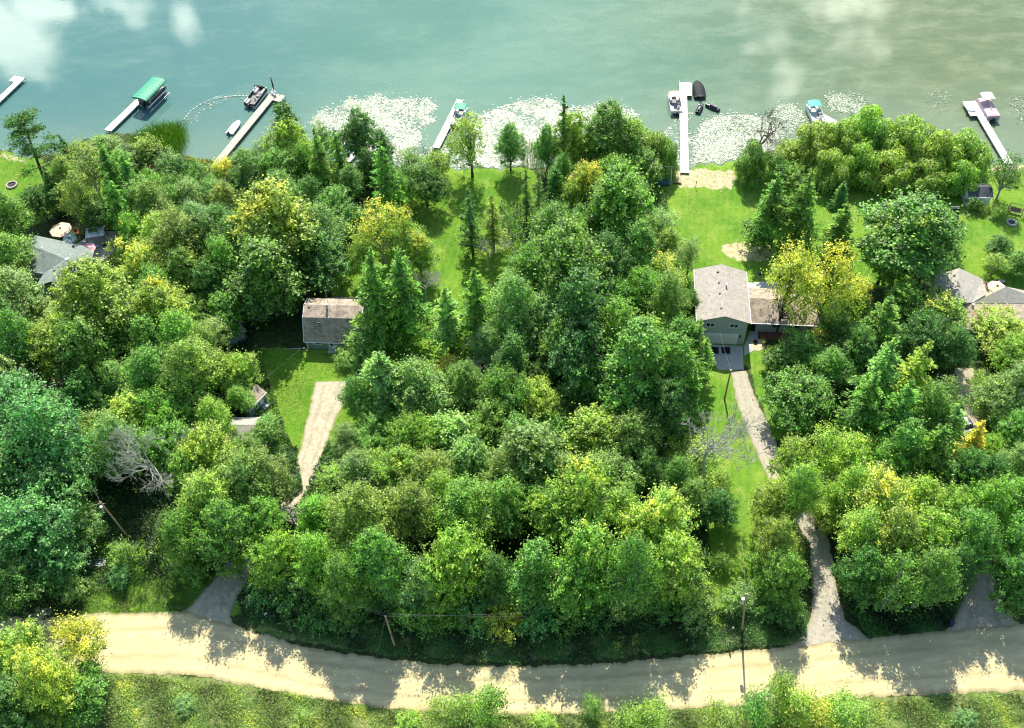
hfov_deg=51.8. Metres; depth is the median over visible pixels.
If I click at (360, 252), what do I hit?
broadleaf tree
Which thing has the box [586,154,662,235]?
broadleaf tree
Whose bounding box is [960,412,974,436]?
parked car
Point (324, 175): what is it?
conifer tree
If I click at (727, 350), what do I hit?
rubber mat
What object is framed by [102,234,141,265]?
broadleaf tree
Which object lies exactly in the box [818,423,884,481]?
broadleaf tree
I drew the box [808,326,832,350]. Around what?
broadleaf tree
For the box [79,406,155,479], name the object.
broadleaf tree
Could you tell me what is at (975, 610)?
gravel driveway
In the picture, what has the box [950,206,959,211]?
garden bench
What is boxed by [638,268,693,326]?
broadleaf tree
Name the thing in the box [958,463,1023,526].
broadleaf tree
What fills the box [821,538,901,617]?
broadleaf tree
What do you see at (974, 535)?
broadleaf tree
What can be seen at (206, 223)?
broadleaf tree
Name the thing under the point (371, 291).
conifer tree
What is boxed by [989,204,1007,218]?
shrub
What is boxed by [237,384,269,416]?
playhouse shed
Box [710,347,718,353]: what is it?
rubber mat
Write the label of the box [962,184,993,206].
white shed
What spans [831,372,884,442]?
conifer tree
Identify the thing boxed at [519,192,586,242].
broadleaf tree
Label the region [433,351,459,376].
broadleaf tree
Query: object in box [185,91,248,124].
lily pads
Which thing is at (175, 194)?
broadleaf tree
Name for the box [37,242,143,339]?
broadleaf tree
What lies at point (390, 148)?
broadleaf tree
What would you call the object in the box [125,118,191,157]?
reeds
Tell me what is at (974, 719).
shrub
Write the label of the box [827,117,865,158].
willow tree
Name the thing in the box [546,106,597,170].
broadleaf tree
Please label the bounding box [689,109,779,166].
lily pads
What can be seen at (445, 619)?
shrub
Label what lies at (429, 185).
broadleaf tree
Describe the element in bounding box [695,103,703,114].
jet ski
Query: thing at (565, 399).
broadleaf tree
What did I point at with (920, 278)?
broadleaf tree
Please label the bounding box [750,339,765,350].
tan patio
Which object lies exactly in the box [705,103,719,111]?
jet ski
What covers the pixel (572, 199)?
broadleaf tree
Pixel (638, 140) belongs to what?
broadleaf tree
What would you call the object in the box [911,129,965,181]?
willow tree
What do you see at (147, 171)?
shrub
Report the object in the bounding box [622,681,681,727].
sapling
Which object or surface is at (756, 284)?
concrete patio
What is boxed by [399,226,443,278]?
broadleaf tree
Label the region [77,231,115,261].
stone patio
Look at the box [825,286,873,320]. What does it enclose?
broadleaf tree
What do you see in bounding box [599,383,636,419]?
broadleaf tree
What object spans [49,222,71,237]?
patio umbrella
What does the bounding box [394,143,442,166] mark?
reeds
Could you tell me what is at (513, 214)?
undergrowth
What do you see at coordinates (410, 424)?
broadleaf tree
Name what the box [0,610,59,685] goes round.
broadleaf tree
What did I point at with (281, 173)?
broadleaf tree
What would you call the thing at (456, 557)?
broadleaf tree
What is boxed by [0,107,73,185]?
pine tree
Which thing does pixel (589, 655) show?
roadside weeds
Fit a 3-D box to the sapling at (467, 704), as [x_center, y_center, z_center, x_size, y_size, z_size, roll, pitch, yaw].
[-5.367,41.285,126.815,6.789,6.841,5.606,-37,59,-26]
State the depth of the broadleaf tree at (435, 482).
140.01 m
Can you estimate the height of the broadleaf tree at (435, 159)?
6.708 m
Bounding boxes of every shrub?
[58,572,95,612]
[98,534,140,573]
[102,560,135,592]
[124,125,165,164]
[134,162,163,185]
[144,144,179,177]
[150,162,183,190]
[161,554,213,595]
[163,152,194,177]
[170,690,198,726]
[176,158,210,182]
[176,173,201,186]
[199,170,223,186]
[200,160,222,178]
[211,154,234,178]
[235,562,287,616]
[256,570,316,635]
[277,502,293,518]
[278,506,303,532]
[283,590,340,643]
[284,702,321,727]
[316,595,375,639]
[332,343,364,374]
[380,581,438,642]
[391,701,424,727]
[405,595,476,647]
[448,592,506,644]
[466,596,536,649]
[506,594,579,646]
[523,698,560,727]
[539,594,599,653]
[568,592,625,641]
[670,582,718,641]
[704,466,735,491]
[706,550,738,579]
[709,570,761,620]
[731,574,770,606]
[738,550,769,583]
[747,588,802,629]
[764,148,797,179]
[770,159,808,192]
[774,586,816,638]
[938,259,965,273]
[945,704,983,727]
[962,193,988,215]
[971,202,989,215]
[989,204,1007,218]
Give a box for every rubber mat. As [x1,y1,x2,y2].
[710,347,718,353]
[721,347,729,353]
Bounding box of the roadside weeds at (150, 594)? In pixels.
[38,557,225,615]
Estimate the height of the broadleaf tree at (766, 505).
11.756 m
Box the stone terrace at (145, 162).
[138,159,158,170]
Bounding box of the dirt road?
[0,611,1023,715]
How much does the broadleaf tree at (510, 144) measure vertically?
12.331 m
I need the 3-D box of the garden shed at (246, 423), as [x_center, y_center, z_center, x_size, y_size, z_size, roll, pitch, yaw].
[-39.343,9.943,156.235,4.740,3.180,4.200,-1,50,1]
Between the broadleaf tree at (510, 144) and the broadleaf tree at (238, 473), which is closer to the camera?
the broadleaf tree at (238, 473)
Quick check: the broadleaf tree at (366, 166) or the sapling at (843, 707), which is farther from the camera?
the broadleaf tree at (366, 166)
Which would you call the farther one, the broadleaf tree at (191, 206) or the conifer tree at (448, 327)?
the broadleaf tree at (191, 206)
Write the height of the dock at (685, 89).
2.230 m
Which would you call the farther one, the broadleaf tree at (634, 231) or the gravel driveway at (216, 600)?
the broadleaf tree at (634, 231)
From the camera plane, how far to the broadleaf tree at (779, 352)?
161.01 m
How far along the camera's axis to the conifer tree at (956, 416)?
144.69 m
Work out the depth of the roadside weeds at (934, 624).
136.08 m
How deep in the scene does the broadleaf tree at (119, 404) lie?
151.77 m
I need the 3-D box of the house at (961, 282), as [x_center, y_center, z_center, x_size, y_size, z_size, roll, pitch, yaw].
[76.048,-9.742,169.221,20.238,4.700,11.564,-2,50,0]
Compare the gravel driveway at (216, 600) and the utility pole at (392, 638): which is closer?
the utility pole at (392, 638)
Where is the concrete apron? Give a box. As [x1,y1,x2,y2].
[710,345,743,369]
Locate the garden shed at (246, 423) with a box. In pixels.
[228,417,262,444]
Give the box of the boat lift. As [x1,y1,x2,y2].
[131,77,169,109]
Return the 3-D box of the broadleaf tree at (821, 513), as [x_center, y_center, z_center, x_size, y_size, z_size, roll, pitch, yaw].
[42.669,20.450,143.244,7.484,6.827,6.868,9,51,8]
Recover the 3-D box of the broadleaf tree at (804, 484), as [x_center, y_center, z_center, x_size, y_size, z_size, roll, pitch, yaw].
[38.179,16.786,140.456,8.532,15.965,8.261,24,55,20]
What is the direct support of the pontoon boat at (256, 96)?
on the lake water
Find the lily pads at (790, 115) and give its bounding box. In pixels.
[764,96,808,141]
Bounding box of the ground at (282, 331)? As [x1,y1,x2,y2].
[0,133,1023,727]
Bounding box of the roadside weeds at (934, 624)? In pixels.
[848,592,960,637]
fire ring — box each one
[6,180,17,188]
[1006,218,1016,226]
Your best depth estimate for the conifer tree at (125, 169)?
182.93 m
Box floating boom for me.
[184,95,247,118]
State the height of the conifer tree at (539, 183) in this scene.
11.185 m
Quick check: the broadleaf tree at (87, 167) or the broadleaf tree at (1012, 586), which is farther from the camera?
the broadleaf tree at (87, 167)
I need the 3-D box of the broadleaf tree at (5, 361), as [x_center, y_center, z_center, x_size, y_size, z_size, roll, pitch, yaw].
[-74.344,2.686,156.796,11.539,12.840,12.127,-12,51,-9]
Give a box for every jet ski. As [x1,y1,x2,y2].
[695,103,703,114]
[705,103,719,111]
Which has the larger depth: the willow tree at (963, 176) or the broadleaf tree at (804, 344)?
the willow tree at (963, 176)
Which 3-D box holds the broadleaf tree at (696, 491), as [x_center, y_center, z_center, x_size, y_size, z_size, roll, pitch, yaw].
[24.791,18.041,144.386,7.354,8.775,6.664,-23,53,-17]
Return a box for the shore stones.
[2,132,994,171]
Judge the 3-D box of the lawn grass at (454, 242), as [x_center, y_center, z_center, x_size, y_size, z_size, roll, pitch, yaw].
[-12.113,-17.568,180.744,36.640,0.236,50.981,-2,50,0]
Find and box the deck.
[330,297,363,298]
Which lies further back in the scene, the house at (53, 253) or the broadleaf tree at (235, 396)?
the house at (53, 253)
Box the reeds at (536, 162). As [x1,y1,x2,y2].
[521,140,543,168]
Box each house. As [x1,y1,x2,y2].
[27,236,93,297]
[693,264,824,344]
[928,268,1023,336]
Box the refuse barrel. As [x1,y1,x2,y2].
[948,619,954,626]
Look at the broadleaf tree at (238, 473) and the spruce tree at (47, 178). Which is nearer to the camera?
the broadleaf tree at (238, 473)
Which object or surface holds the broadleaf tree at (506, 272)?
on the ground at (282, 331)
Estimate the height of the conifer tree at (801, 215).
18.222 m
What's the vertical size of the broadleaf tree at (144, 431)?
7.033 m
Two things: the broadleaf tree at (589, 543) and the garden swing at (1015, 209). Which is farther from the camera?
the garden swing at (1015, 209)
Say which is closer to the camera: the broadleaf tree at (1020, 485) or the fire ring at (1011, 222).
the broadleaf tree at (1020, 485)
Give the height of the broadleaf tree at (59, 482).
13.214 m
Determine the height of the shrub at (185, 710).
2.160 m
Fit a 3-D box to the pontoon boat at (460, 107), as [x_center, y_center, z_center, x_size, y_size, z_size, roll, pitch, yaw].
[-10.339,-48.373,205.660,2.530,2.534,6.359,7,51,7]
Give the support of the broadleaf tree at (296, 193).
on the ground at (282, 331)
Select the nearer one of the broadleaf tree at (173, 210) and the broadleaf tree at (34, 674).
the broadleaf tree at (34, 674)
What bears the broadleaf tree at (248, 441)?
on the ground at (282, 331)
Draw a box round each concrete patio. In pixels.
[748,281,793,288]
[983,281,991,296]
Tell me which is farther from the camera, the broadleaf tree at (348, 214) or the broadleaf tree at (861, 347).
the broadleaf tree at (348, 214)
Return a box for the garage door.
[705,333,737,344]
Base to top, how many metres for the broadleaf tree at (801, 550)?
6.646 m
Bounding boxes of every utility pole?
[98,501,128,537]
[384,615,395,646]
[724,370,731,399]
[740,593,749,630]
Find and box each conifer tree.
[95,138,131,207]
[102,171,142,237]
[115,153,150,215]
[307,127,336,192]
[328,129,352,183]
[349,246,409,352]
[349,351,405,434]
[366,139,411,222]
[376,244,438,353]
[424,286,469,357]
[454,267,499,344]
[455,188,486,258]
[479,194,510,250]
[518,169,535,219]
[532,167,545,212]
[543,167,566,209]
[552,94,570,162]
[684,367,705,430]
[690,319,705,360]
[692,337,715,380]
[738,171,793,256]
[773,168,822,253]
[811,203,857,264]
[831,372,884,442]
[840,334,903,413]
[854,295,902,368]
[855,377,921,449]
[884,338,938,413]
[906,423,954,487]
[926,399,967,461]
[951,420,987,458]
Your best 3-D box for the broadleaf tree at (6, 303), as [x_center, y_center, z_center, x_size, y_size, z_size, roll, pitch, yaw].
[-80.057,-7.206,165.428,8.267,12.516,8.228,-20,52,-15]
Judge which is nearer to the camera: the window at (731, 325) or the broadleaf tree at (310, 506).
the broadleaf tree at (310, 506)
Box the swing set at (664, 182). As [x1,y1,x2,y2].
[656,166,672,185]
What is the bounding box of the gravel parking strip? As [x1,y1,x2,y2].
[280,381,345,523]
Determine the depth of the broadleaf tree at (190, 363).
153.00 m
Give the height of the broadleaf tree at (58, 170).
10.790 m
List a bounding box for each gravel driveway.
[182,513,273,624]
[731,371,869,645]
[946,368,1018,629]
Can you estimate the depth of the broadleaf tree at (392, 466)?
144.41 m
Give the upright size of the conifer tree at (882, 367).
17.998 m
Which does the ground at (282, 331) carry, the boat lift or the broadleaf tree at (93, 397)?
the broadleaf tree at (93, 397)
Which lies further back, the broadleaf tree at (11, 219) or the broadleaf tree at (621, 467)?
the broadleaf tree at (11, 219)
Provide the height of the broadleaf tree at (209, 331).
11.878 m
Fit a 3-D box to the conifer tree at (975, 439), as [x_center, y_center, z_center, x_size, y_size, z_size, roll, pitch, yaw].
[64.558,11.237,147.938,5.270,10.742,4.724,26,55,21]
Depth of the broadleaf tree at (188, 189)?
183.04 m
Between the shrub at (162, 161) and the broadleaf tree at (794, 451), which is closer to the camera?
the broadleaf tree at (794, 451)
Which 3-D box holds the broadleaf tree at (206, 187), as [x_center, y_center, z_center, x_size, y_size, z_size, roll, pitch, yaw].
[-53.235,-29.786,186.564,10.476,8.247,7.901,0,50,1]
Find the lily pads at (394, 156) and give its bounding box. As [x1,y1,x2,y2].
[388,132,458,168]
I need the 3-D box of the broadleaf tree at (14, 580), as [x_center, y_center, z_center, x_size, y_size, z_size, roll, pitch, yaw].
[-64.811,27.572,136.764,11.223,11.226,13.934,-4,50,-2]
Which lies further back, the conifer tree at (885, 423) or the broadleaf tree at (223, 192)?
the broadleaf tree at (223, 192)
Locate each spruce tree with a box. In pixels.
[40,165,74,216]
[58,134,77,163]
[400,385,434,432]
[827,180,848,212]
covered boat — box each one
[226,120,239,135]
[692,80,705,99]
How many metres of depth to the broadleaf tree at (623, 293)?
163.93 m
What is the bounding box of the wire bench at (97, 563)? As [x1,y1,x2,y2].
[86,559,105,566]
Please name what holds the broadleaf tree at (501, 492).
on the ground at (282, 331)
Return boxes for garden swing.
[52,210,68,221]
[1008,202,1023,217]
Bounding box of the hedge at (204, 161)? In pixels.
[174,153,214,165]
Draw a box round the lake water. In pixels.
[0,0,1023,170]
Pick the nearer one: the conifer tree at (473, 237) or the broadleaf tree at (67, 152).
the conifer tree at (473, 237)
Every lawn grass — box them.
[0,151,50,233]
[77,164,203,231]
[80,537,241,614]
[245,348,360,499]
[333,167,542,364]
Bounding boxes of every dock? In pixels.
[0,74,26,102]
[104,99,139,132]
[214,92,285,163]
[432,99,463,150]
[678,80,691,173]
[816,114,836,124]
[961,100,1012,163]
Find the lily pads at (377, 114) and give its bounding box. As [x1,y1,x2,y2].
[305,92,439,154]
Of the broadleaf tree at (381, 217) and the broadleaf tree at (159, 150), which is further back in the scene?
the broadleaf tree at (159, 150)
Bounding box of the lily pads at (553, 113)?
[447,90,639,168]
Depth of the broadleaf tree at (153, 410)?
151.95 m
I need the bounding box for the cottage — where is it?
[302,291,366,353]
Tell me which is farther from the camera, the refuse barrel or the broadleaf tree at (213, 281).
the broadleaf tree at (213, 281)
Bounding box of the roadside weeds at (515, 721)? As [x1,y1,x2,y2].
[6,671,1023,727]
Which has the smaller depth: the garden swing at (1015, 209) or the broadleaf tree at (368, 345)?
the broadleaf tree at (368, 345)
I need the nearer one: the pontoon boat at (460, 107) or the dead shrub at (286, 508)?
the dead shrub at (286, 508)
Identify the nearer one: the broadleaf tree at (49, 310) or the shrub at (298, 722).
the shrub at (298, 722)
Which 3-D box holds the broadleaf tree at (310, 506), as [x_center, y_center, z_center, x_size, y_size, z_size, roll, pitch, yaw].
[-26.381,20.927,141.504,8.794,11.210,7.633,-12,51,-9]
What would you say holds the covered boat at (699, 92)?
on the lake water
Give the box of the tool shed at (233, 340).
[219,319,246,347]
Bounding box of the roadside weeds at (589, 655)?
[238,581,807,663]
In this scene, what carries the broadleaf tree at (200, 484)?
on the ground at (282, 331)
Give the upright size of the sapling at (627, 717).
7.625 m
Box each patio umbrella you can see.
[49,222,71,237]
[63,233,76,242]
[83,243,95,251]
[987,281,1004,292]
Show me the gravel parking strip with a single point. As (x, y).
(325, 409)
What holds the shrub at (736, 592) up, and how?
on the ground at (282, 331)
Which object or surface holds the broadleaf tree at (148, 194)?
on the ground at (282, 331)
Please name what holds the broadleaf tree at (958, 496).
on the ground at (282, 331)
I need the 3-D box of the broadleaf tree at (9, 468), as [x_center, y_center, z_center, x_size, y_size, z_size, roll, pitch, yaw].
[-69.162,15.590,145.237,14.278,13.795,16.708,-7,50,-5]
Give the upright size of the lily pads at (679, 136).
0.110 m
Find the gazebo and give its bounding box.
[85,225,107,243]
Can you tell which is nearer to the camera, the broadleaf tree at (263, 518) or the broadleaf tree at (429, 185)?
the broadleaf tree at (263, 518)
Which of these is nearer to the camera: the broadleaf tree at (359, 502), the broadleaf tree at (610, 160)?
the broadleaf tree at (359, 502)
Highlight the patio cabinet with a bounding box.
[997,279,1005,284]
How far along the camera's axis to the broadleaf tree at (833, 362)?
155.98 m
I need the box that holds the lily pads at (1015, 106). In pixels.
[1004,92,1023,123]
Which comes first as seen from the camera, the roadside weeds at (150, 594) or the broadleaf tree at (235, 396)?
the roadside weeds at (150, 594)
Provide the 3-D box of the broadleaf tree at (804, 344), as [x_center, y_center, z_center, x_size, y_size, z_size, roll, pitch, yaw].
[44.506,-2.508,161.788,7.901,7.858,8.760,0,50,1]
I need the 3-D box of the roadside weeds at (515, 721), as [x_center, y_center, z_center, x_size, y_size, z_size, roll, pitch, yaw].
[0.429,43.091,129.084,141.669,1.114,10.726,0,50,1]
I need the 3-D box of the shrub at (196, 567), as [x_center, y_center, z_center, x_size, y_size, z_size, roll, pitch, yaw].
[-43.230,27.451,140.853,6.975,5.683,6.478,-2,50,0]
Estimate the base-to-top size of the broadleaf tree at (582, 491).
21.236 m
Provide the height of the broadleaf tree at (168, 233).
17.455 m
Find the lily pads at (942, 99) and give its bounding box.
[929,91,956,110]
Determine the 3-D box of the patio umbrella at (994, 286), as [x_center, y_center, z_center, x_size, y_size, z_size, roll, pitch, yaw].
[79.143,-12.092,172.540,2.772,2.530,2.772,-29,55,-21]
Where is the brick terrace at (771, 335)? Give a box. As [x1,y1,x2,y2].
[758,332,824,340]
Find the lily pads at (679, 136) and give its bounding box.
[661,113,692,168]
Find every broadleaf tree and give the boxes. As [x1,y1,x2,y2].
[0,190,37,243]
[0,229,37,270]
[0,253,34,284]
[0,259,48,321]
[0,293,27,326]
[0,302,54,382]
[0,351,50,421]
[0,363,80,484]
[0,378,108,480]
[0,433,52,502]
[0,476,89,592]
[0,537,55,627]
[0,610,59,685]
[0,668,58,727]
[2,634,91,727]
[7,447,101,527]
[13,176,60,226]
[15,307,73,384]
[26,295,50,323]
[28,532,98,608]
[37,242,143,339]
[37,297,59,320]
[38,607,112,668]
[42,153,76,195]
[42,304,132,390]
[42,657,111,727]
[50,369,114,423]
[53,166,99,226]
[58,497,110,548]
[59,134,115,202]
[61,139,98,164]
[68,404,127,453]
[77,192,117,237]
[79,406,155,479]
[86,132,123,161]
[89,356,140,407]
[95,264,121,293]
[95,323,139,364]
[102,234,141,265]
[102,383,158,434]
[109,147,135,170]
[111,138,145,167]
[111,237,164,293]
[111,281,147,330]
[116,332,178,403]
[117,209,143,243]
[120,175,153,219]
[121,310,164,369]
[126,271,200,336]
[126,369,187,436]
[128,175,174,219]
[130,206,173,252]
[133,257,182,301]
[133,425,156,452]
[135,414,195,479]
[139,200,205,278]
[140,329,230,401]
[141,142,165,163]
[152,301,215,367]
[152,503,180,535]
[154,486,210,572]
[155,179,194,210]
[158,242,210,297]
[159,206,181,213]
[161,446,208,504]
[162,377,225,427]
[169,460,242,538]
[171,175,209,210]
[174,415,241,484]
[177,204,229,259]
[178,196,225,223]
[182,292,213,326]
[185,256,231,308]
[189,491,268,584]
[190,387,238,436]
[191,315,232,354]
[193,176,235,207]
[200,225,244,281]
[200,287,246,341]
[204,177,241,212]
[204,199,234,234]
[204,349,244,396]
[205,441,280,519]
[212,207,253,268]
[217,166,324,269]
[219,348,264,388]
[220,228,320,328]
[220,280,275,322]
[220,384,258,413]
[224,485,292,559]
[225,145,266,198]
[228,146,259,168]
[229,430,269,454]
[231,185,254,215]
[234,525,307,598]
[243,441,298,512]
[247,134,272,170]
[249,409,281,444]
[257,143,298,193]
[259,110,314,174]
[261,166,310,216]
[267,95,308,149]
[271,270,310,311]
[273,226,307,279]
[282,528,347,598]
[283,180,312,231]
[284,135,328,183]
[284,486,344,545]
[291,226,357,297]
[294,172,329,206]
[297,567,355,615]
[302,194,352,254]
[308,119,334,165]
[308,548,378,627]
[310,457,347,502]
[315,182,357,225]
[315,469,402,564]
[325,419,368,461]
[331,159,364,205]
[331,202,372,246]
[332,101,380,162]
[332,440,390,492]
[335,369,378,423]
[338,324,386,360]
[342,521,414,604]
[345,231,377,275]
[346,187,406,263]
[349,406,404,458]
[349,578,404,616]
[353,144,378,188]
[362,440,424,496]
[368,125,395,167]
[372,473,443,546]
[380,404,445,459]
[385,169,417,208]
[385,199,426,256]
[392,349,458,414]
[394,144,430,178]
[395,573,443,619]
[397,551,447,609]
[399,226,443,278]
[402,438,457,492]
[404,160,456,206]
[410,514,498,623]
[418,404,487,461]
[420,465,457,524]
[423,142,451,177]
[424,468,514,553]
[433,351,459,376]
[439,561,482,610]
[440,108,490,176]
[440,427,491,483]
[442,356,487,414]
[462,393,514,450]
[464,320,503,369]
[472,473,536,542]
[474,539,515,610]
[477,346,541,418]
[478,448,525,493]
[479,414,574,494]
[481,271,549,346]
[481,552,530,614]
[488,326,533,379]
[490,118,529,170]
[490,265,525,299]
[492,407,550,452]
[501,527,566,617]
[502,235,558,296]
[514,287,558,357]
[515,371,569,423]
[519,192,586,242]
[520,480,560,532]
[524,445,623,555]
[526,354,559,387]
[527,209,616,316]
[530,121,560,171]
[536,312,569,375]
[538,508,619,627]
[539,259,616,366]
[539,408,575,449]
[539,445,597,485]
[541,304,614,405]
[544,149,577,191]
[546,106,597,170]
[554,378,594,422]
[555,178,585,214]
[557,402,623,458]
[563,158,608,207]
[567,194,614,240]
[570,140,608,171]
[570,568,606,617]
[578,352,615,407]
[583,98,637,170]
[585,431,650,498]
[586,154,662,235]
[587,288,646,355]
[590,141,634,168]
[590,218,635,289]
[591,270,646,320]
[591,309,686,423]
[594,525,670,617]
[595,151,627,191]
[598,400,667,461]
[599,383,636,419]
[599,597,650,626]
[601,484,641,538]
[607,203,660,274]
[615,260,667,315]
[615,482,706,559]
[616,111,650,160]
[625,144,668,189]
[627,445,669,497]
[634,582,697,625]
[637,520,717,612]
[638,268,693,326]
[639,311,674,344]
[641,375,697,445]
[643,204,681,240]
[643,242,691,287]
[643,325,709,400]
[650,225,684,261]
[658,424,731,489]
[658,452,698,493]
[661,312,706,349]
[669,471,712,512]
[672,233,701,276]
[682,286,702,320]
[691,486,742,531]
[744,472,798,532]
[750,357,842,435]
[750,508,803,565]
[751,541,812,614]
[758,225,830,332]
[759,344,797,376]
[761,454,831,518]
[764,428,815,477]
[779,326,825,368]
[790,538,811,563]
[797,231,869,324]
[798,495,847,533]
[801,415,850,484]
[805,342,863,387]
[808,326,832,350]
[811,308,860,350]
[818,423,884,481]
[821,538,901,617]
[823,459,870,520]
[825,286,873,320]
[825,322,880,377]
[829,496,892,562]
[831,452,927,532]
[840,179,973,288]
[850,275,876,313]
[858,228,911,291]
[860,539,928,620]
[864,497,935,571]
[866,442,901,481]
[873,412,933,481]
[881,276,932,323]
[882,302,955,371]
[895,539,967,614]
[898,496,967,570]
[901,467,954,522]
[902,372,972,444]
[906,242,952,285]
[910,279,973,333]
[928,463,988,529]
[929,320,981,369]
[932,221,969,258]
[933,443,993,490]
[936,541,985,601]
[939,374,967,411]
[941,501,1010,583]
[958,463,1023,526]
[960,369,1021,429]
[968,299,1023,362]
[968,447,1019,488]
[977,502,1023,574]
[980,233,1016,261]
[981,252,1009,274]
[982,429,1013,456]
[983,546,1023,621]
[985,149,1023,199]
[986,327,1023,372]
[987,404,1023,450]
[988,358,1023,414]
[990,431,1023,480]
[1001,472,1023,522]
[1003,249,1023,276]
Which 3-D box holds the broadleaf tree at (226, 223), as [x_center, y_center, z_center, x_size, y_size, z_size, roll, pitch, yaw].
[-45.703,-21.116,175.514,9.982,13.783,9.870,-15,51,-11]
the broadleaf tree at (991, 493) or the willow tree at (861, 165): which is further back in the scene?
the willow tree at (861, 165)
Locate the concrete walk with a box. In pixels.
[744,331,757,355]
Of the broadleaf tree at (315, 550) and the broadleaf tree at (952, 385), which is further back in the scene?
the broadleaf tree at (952, 385)
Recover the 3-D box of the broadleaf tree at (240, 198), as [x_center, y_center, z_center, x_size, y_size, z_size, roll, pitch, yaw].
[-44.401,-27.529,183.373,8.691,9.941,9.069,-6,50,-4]
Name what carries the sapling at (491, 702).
on the ground at (282, 331)
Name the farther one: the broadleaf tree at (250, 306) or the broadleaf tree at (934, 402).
the broadleaf tree at (250, 306)
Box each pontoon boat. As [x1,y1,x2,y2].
[138,85,166,108]
[244,85,267,109]
[450,103,467,129]
[667,91,682,116]
[805,100,825,126]
[976,92,999,122]
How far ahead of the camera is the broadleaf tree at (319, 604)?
136.43 m
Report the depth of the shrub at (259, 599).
138.15 m
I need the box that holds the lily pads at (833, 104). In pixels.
[823,90,876,117]
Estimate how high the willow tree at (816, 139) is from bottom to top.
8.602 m
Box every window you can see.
[705,322,714,326]
[729,323,738,327]
[967,329,980,335]
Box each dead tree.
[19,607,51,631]
[102,423,174,504]
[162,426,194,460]
[412,268,443,304]
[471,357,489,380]
[473,236,512,271]
[681,404,767,475]
[744,108,788,152]
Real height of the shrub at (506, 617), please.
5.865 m
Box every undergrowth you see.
[0,258,302,609]
[217,166,403,286]
[280,407,712,620]
[428,190,682,417]
[777,362,1022,623]
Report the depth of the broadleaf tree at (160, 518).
145.74 m
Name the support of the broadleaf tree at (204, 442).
on the ground at (282, 331)
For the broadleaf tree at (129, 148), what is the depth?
197.09 m
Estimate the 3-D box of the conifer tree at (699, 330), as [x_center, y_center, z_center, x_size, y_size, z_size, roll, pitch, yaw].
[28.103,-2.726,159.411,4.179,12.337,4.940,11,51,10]
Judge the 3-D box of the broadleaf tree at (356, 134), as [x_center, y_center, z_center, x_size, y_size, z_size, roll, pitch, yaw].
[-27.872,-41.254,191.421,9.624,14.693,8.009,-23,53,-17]
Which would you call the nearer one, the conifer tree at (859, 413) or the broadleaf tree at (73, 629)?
the broadleaf tree at (73, 629)
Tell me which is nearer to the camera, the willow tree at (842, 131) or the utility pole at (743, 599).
the utility pole at (743, 599)
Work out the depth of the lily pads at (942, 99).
208.14 m
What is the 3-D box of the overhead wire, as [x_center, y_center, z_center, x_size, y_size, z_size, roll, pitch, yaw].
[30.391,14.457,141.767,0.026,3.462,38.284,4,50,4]
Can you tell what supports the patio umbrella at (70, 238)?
on the ground at (282, 331)
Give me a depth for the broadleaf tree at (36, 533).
136.11 m
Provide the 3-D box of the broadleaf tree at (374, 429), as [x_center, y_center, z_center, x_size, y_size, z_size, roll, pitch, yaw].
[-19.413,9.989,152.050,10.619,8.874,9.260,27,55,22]
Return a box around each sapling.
[412,685,473,727]
[449,688,490,727]
[463,675,519,727]
[578,688,607,723]
[601,688,658,727]
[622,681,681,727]
[695,686,744,727]
[732,675,790,727]
[760,661,802,716]
[768,675,824,727]
[783,685,849,727]
[814,672,871,727]
[839,689,887,727]
[962,366,989,398]
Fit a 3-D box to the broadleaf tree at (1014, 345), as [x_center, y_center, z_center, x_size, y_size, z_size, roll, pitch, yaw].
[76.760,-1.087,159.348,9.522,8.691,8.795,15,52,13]
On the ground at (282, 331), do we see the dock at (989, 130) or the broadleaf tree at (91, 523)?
the broadleaf tree at (91, 523)
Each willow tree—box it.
[641,130,677,173]
[650,138,678,177]
[731,137,770,190]
[769,137,803,167]
[789,119,836,172]
[805,147,854,193]
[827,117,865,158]
[839,141,880,194]
[845,103,887,155]
[868,145,919,198]
[871,113,937,166]
[903,156,953,196]
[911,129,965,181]
[935,159,980,200]
[943,127,994,183]
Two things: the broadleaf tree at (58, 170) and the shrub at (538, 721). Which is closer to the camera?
the shrub at (538, 721)
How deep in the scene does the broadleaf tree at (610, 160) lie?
183.74 m
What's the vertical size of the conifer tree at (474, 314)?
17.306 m
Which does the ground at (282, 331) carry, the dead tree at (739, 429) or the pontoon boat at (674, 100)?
the dead tree at (739, 429)
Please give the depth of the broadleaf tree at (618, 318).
152.95 m
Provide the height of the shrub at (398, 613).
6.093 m
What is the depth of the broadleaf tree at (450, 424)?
148.62 m
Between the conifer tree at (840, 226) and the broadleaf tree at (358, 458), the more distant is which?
the conifer tree at (840, 226)
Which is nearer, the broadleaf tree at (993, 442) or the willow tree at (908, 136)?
the broadleaf tree at (993, 442)
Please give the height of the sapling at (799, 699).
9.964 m
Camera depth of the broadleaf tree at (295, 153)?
186.74 m

